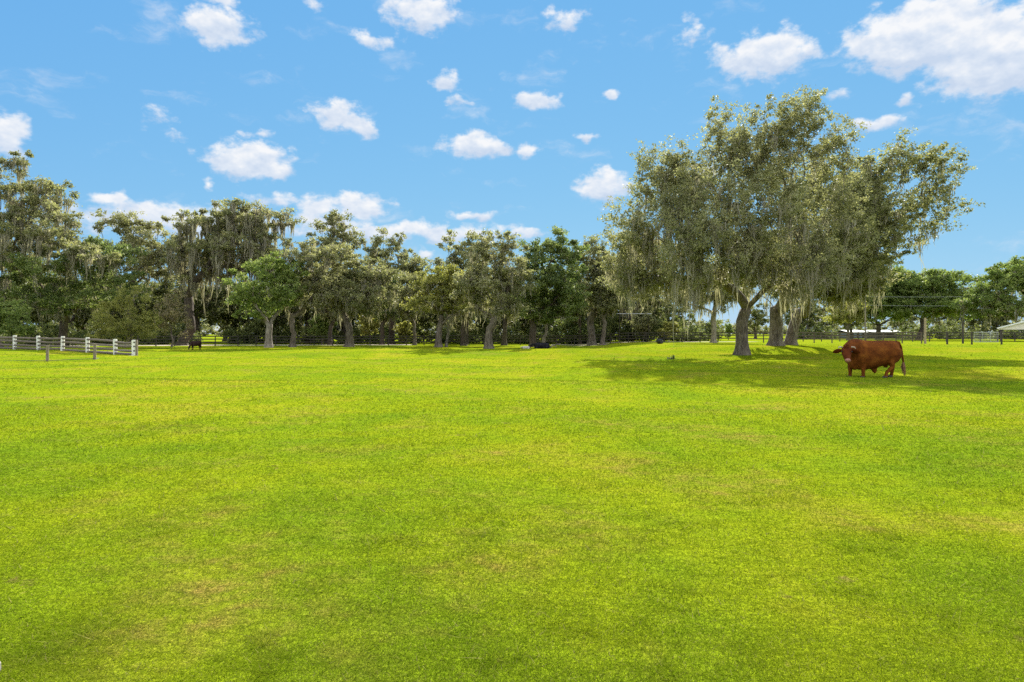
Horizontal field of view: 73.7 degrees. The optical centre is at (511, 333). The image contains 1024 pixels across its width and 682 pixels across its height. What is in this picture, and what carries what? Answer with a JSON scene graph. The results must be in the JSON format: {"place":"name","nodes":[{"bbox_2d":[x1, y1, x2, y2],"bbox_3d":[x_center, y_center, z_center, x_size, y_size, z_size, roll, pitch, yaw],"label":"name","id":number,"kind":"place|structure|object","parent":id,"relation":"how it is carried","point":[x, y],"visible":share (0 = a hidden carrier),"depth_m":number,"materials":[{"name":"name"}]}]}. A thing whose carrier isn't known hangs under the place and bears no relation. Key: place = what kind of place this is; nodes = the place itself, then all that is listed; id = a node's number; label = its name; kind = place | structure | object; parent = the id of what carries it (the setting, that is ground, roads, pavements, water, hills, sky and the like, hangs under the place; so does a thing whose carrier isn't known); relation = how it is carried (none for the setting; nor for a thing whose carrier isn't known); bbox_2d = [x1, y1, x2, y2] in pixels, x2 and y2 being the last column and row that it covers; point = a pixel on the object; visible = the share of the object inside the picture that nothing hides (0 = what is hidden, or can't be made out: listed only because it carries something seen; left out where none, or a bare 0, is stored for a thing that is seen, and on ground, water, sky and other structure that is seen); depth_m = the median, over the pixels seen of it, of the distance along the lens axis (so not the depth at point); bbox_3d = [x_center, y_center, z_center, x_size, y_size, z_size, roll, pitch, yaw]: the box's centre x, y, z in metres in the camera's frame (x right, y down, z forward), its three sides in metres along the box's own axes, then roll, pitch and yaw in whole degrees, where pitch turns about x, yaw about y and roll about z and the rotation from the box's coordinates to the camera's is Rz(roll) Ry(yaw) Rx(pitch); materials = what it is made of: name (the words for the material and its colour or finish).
{"place":"outdoors","nodes":[
{"label":"outdoors","id":0,"kind":"place"},
{"bbox_2d":[70,344,409,345],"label":"dirt road","id":1,"kind":"structure","parent":0,"point":[228,345],"depth_m":90.75,"materials":[{"name":"soil"}]},
{"bbox_2d":[0,334,1023,681],"bbox_3d":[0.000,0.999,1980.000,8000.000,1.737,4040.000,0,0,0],"label":"ground","id":2,"kind":"structure","parent":0,"point":[578,354],"depth_m":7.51,"materials":[{"name":"green plant"}]},
{"bbox_2d":[0,297,37,346],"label":"shrub","id":3,"kind":"object","parent":2,"relation":"on","point":[11,318],"visible":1,"depth_m":69.82,"materials":[{"name":"green plant"}]},
{"bbox_2d":[0,149,122,346],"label":"oak tree","id":4,"kind":"object","parent":2,"relation":"on","point":[17,226],"visible":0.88,"depth_m":79.72,"materials":[{"name":"green plant"}]},
{"bbox_2d":[0,335,137,355],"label":"split rail fence","id":5,"kind":"object","parent":2,"relation":"on","point":[134,346],"visible":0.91,"depth_m":59.23,"materials":[{"name":"white paint"}]},
{"bbox_2d":[0,235,150,345],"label":"oak tree","id":6,"kind":"object","parent":2,"relation":"on","point":[48,288],"visible":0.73,"depth_m":80.28,"materials":[{"name":"green plant"}]},
{"bbox_2d":[36,344,131,360],"bbox_3d":[-30.293,1.288,48.538,5.340,1.270,10.700,0,0,26],"label":"wire fence","id":7,"kind":"object","parent":2,"relation":"on","point":[93,358],"visible":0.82,"depth_m":45.69,"materials":[{"name":"grey wood"}]},
{"bbox_2d":[85,283,164,347],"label":"bush","id":8,"kind":"object","parent":2,"relation":"on","point":[111,324],"visible":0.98,"depth_m":71.62,"materials":[{"name":"green plant"}]},
{"bbox_2d":[88,208,196,341],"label":"oak tree","id":9,"kind":"object","parent":2,"relation":"on","point":[145,263],"visible":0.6,"depth_m":100.95,"materials":[{"name":"green plant"}]},
{"bbox_2d":[149,287,194,346],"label":"bush","id":10,"kind":"object","parent":2,"relation":"on","point":[175,318],"visible":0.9,"depth_m":79.76,"materials":[{"name":"green plant"}]},
{"bbox_2d":[137,335,238,345],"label":"board fence","id":11,"kind":"object","parent":2,"relation":"on","point":[191,339],"visible":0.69,"depth_m":85.38,"materials":[{"name":"brown wood"}]},
{"bbox_2d":[188,341,201,349],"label":"cow","id":12,"kind":"object","parent":2,"relation":"on","point":[192,344],"visible":1,"depth_m":67.72},
{"bbox_2d":[154,196,306,344],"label":"oak tree","id":13,"kind":"object","parent":2,"relation":"on","point":[230,228],"visible":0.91,"depth_m":90.60,"materials":[{"name":"green plant"}]},
{"bbox_2d":[217,250,310,347],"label":"shade tree","id":14,"kind":"object","parent":2,"relation":"on","point":[281,273],"visible":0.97,"depth_m":77.00,"materials":[{"name":"green plant"}]},
{"bbox_2d":[307,312,338,344],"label":"sapling","id":15,"kind":"object","parent":2,"relation":"on","point":[321,326],"visible":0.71,"depth_m":98.32,"materials":[{"name":"green plant"}]},
{"bbox_2d":[282,237,366,346],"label":"oak tree","id":16,"kind":"object","parent":2,"relation":"on","point":[317,278],"visible":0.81,"depth_m":78.89,"materials":[{"name":"green plant"}]},
{"bbox_2d":[307,267,347,344],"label":"slender tree","id":17,"kind":"object","parent":2,"relation":"on","point":[324,313],"visible":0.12,"depth_m":94.70,"materials":[{"name":"green plant"}]},
{"bbox_2d":[301,208,366,343],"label":"oak tree","id":18,"kind":"object","parent":2,"relation":"on","point":[333,234],"visible":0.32,"depth_m":107.56,"materials":[{"name":"green plant"}]},
{"bbox_2d":[255,335,435,345],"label":"board fence","id":19,"kind":"object","parent":2,"relation":"on","point":[370,338],"visible":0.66,"depth_m":91.32,"materials":[{"name":"brown wood"}]},
{"bbox_2d":[319,257,406,346],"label":"oak tree","id":20,"kind":"object","parent":2,"relation":"on","point":[359,277],"visible":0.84,"depth_m":80.91,"materials":[{"name":"green plant"}]},
{"bbox_2d":[355,306,387,343],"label":"sapling","id":21,"kind":"object","parent":2,"relation":"on","point":[365,327],"visible":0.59,"depth_m":99.29,"materials":[{"name":"green plant"}]},
{"bbox_2d":[369,274,401,344],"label":"slender tree","id":22,"kind":"object","parent":2,"relation":"on","point":[388,314],"visible":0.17,"depth_m":96.76,"materials":[{"name":"green plant"}]},
{"bbox_2d":[362,226,433,343],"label":"oak tree","id":23,"kind":"object","parent":2,"relation":"on","point":[416,263],"visible":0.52,"depth_m":102.96,"materials":[{"name":"green plant"}]},
{"bbox_2d":[392,321,419,343],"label":"shrub","id":24,"kind":"object","parent":2,"relation":"on","point":[404,327],"visible":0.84,"depth_m":101.62,"materials":[{"name":"green plant"}]},
{"bbox_2d":[391,270,428,344],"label":"slender tree","id":25,"kind":"object","parent":2,"relation":"on","point":[410,315],"visible":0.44,"depth_m":92.84,"materials":[{"name":"green plant"}]},
{"bbox_2d":[399,263,472,346],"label":"oak tree","id":26,"kind":"object","parent":2,"relation":"on","point":[431,286],"visible":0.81,"depth_m":79.22,"materials":[{"name":"green plant"}]},
{"bbox_2d":[438,280,464,346],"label":"slender tree","id":27,"kind":"object","parent":2,"relation":"on","point":[448,327],"visible":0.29,"depth_m":80.48,"materials":[{"name":"green plant"}]},
{"bbox_2d":[425,229,498,344],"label":"oak tree","id":28,"kind":"object","parent":2,"relation":"on","point":[461,250],"visible":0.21,"depth_m":99.12,"materials":[{"name":"green plant"}]},
{"bbox_2d":[443,308,482,345],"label":"slender tree","id":29,"kind":"object","parent":2,"relation":"on","point":[463,337],"visible":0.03,"depth_m":89.75,"materials":[{"name":"green plant"}]},
{"bbox_2d":[448,318,478,337],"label":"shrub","id":30,"kind":"object","parent":2,"relation":"on","point":[457,326],"visible":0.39,"depth_m":101.56,"materials":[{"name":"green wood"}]},
{"bbox_2d":[449,228,537,348],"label":"oak tree","id":31,"kind":"object","parent":2,"relation":"on","point":[477,282],"visible":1,"depth_m":73.01,"materials":[{"name":"green plant"}]},
{"bbox_2d":[489,280,527,345],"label":"slender tree","id":32,"kind":"object","parent":2,"relation":"on","point":[509,316],"visible":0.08,"depth_m":91.75,"materials":[{"name":"green plant"}]},
{"bbox_2d":[0,308,1023,345],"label":"undergrowth","id":33,"kind":"object","parent":2,"relation":"on","point":[256,326],"visible":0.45,"depth_m":105.88,"materials":[{"name":"green plant"}]},
{"bbox_2d":[0,268,1023,343],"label":"woods","id":34,"kind":"object","parent":2,"relation":"on","point":[219,313],"visible":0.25,"depth_m":112.62,"materials":[{"name":"green plant"}]},
{"bbox_2d":[2,318,1023,335],"bbox_3d":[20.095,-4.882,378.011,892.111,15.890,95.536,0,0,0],"label":"treeline","id":35,"kind":"object","parent":2,"relation":"on","point":[204,327],"visible":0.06,"depth_m":380.75,"materials":[{"name":"green plant"}]},
{"bbox_2d":[530,342,550,348],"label":"cow","id":36,"kind":"object","parent":2,"relation":"on","point":[539,345],"visible":0.96,"depth_m":70.70},
{"bbox_2d":[510,224,591,346],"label":"oak tree","id":37,"kind":"object","parent":2,"relation":"on","point":[562,282],"visible":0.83,"depth_m":80.86,"materials":[{"name":"green plant"}]},
{"bbox_2d":[534,272,577,342],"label":"oak tree","id":38,"kind":"object","parent":2,"relation":"on","point":[546,332],"visible":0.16,"depth_m":83.43,"materials":[{"name":"green plant"}]},
{"bbox_2d":[555,309,586,343],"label":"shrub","id":39,"kind":"object","parent":2,"relation":"on","point":[575,328],"visible":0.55,"depth_m":100.41,"materials":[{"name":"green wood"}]},
{"bbox_2d":[569,277,591,343],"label":"slender tree","id":40,"kind":"object","parent":2,"relation":"on","point":[583,311],"visible":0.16,"depth_m":99.15,"materials":[{"name":"green plant"}]},
{"bbox_2d":[448,332,735,344],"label":"board fence","id":41,"kind":"object","parent":2,"relation":"on","point":[628,338],"visible":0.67,"depth_m":94.27,"materials":[{"name":"brown wood"}]},
{"bbox_2d":[564,234,627,344],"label":"oak tree","id":42,"kind":"object","parent":2,"relation":"on","point":[592,269],"visible":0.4,"depth_m":91.30,"materials":[{"name":"green plant"}]},
{"bbox_2d":[589,271,635,344],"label":"slender tree","id":43,"kind":"object","parent":2,"relation":"on","point":[613,305],"visible":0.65,"depth_m":89.38,"materials":[{"name":"green plant"}]},
{"bbox_2d":[617,313,651,341],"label":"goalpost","id":44,"kind":"object","parent":2,"relation":"on","point":[634,313],"visible":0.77,"depth_m":97.06,"materials":[{"name":"metal"}]},
{"bbox_2d":[607,238,671,340],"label":"oak tree","id":45,"kind":"object","parent":2,"relation":"on","point":[659,303],"visible":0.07,"depth_m":103.40,"materials":[{"name":"green plant"}]},
{"bbox_2d":[630,304,658,341],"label":"sapling","id":46,"kind":"object","parent":2,"relation":"on","point":[641,324],"visible":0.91,"depth_m":98.32,"materials":[{"name":"green plant"}]},
{"bbox_2d":[654,321,679,341],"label":"shrub","id":47,"kind":"object","parent":2,"relation":"on","point":[668,326],"visible":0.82,"depth_m":97.65,"materials":[{"name":"green plant"}]},
{"bbox_2d":[667,281,743,342],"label":"oak tree","id":48,"kind":"object","parent":2,"relation":"on","point":[726,297],"visible":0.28,"depth_m":87.26,"materials":[{"name":"green plant"}]},
{"bbox_2d":[592,84,889,354],"bbox_3d":[16.376,-8.893,49.776,21.134,21.154,16.043,0,0,0],"label":"oak tree","id":49,"kind":"object","parent":2,"relation":"on","point":[749,255],"visible":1,"depth_m":48.91,"materials":[{"name":"green plant"}]},
{"bbox_2d":[708,144,920,345],"bbox_3d":[27.325,-7.987,62.438,11.266,18.430,17.765,0,0,-44],"label":"oak tree","id":50,"kind":"object","parent":2,"relation":"on","point":[865,269],"visible":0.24,"depth_m":58.42,"materials":[{"name":"green plant"}]},
{"bbox_2d":[748,332,921,343],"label":"board fence","id":51,"kind":"object","parent":2,"relation":"on","point":[848,335],"visible":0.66,"depth_m":83.29,"materials":[{"name":"brown wood"}]},
{"bbox_2d":[821,299,873,338],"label":"tree","id":52,"kind":"object","parent":2,"relation":"on","point":[840,318],"visible":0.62,"depth_m":120.91,"materials":[{"name":"green plant"}]},
{"bbox_2d":[864,298,865,338],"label":"utility pole","id":53,"kind":"object","parent":2,"relation":"on","point":[865,319],"visible":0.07,"depth_m":117.89,"materials":[{"name":"brown wood"}]},
{"bbox_2d":[833,339,905,377],"bbox_3d":[14.181,0.990,27.218,3.083,1.598,1.118,0,0,-16],"label":"bull","id":54,"kind":"object","parent":2,"relation":"on","point":[863,355],"visible":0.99,"depth_m":26.97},
{"bbox_2d":[784,125,984,344],"bbox_3d":[32.207,-8.586,62.324,17.424,19.670,8.372,0,0,43],"label":"oak tree","id":55,"kind":"object","parent":2,"relation":"on","point":[914,159],"visible":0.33,"depth_m":59.60,"materials":[{"name":"green plant"}]},
{"bbox_2d":[846,260,924,338],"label":"tree","id":56,"kind":"object","parent":2,"relation":"on","point":[883,313],"visible":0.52,"depth_m":125.72,"materials":[{"name":"green plant"}]},
{"bbox_2d":[803,332,1023,341],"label":"board fence","id":57,"kind":"object","parent":2,"relation":"on","point":[929,337],"visible":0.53,"depth_m":99.27,"materials":[{"name":"brown wood"}]},
{"bbox_2d":[924,318,925,343],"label":"gate post","id":58,"kind":"object","parent":2,"relation":"on","point":[924,330],"visible":0.79,"depth_m":78.92,"materials":[{"name":"beige wood"}]},
{"bbox_2d":[888,268,979,339],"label":"tree","id":59,"kind":"object","parent":2,"relation":"on","point":[936,290],"visible":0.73,"depth_m":122.49,"materials":[{"name":"green plant"}]},
{"bbox_2d":[962,321,963,343],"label":"gate post","id":60,"kind":"object","parent":2,"relation":"on","point":[962,332],"visible":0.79,"depth_m":79.92,"materials":[{"name":"grey wood"}]},
{"bbox_2d":[945,255,1023,336],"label":"tree","id":61,"kind":"object","parent":2,"relation":"on","point":[1010,277],"visible":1,"depth_m":111.02,"materials":[{"name":"green plant"}]},
{"bbox_2d":[974,332,998,341],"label":"metal gate","id":62,"kind":"structure","parent":2,"relation":"on","point":[990,335],"depth_m":75.48,"materials":[{"name":"metal"}]},
{"bbox_2d":[1001,330,1002,344],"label":"gate post","id":63,"kind":"object","parent":2,"relation":"on","point":[1001,337],"visible":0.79,"depth_m":72.44,"materials":[{"name":"brown wood"}]},
{"bbox_2d":[997,321,1023,341],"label":"open shed","id":64,"kind":"structure","parent":2,"relation":"on","point":[1017,326],"depth_m":100.67,"materials":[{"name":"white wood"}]},
{"bbox_2d":[0,0,1023,333],"label":"sky","id":65,"kind":"structure","parent":0,"point":[421,120],"materials":[{"name":"blue"}]},
{"bbox_2d":[656,339,663,343],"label":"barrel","id":66,"kind":"object","parent":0,"point":[659,341],"visible":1,"depth_m":79.67,"materials":[{"name":"black plastic"}]},
{"bbox_2d":[724,323,733,339],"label":"shrub","id":67,"kind":"object","parent":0,"point":[728,327],"visible":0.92,"depth_m":124.51,"materials":[{"name":"green plant"}]},
{"bbox_2d":[805,319,831,336],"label":"barn","id":68,"kind":"structure","parent":0,"point":[808,328],"depth_m":175.50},
{"bbox_2d":[835,330,866,337],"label":"barn","id":69,"kind":"structure","parent":0,"point":[853,333],"depth_m":171.70,"materials":[{"name":"white metal"}]},
{"bbox_2d":[862,330,900,337],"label":"barn","id":70,"kind":"structure","parent":0,"point":[881,333],"depth_m":174.41,"materials":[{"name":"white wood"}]}
]}

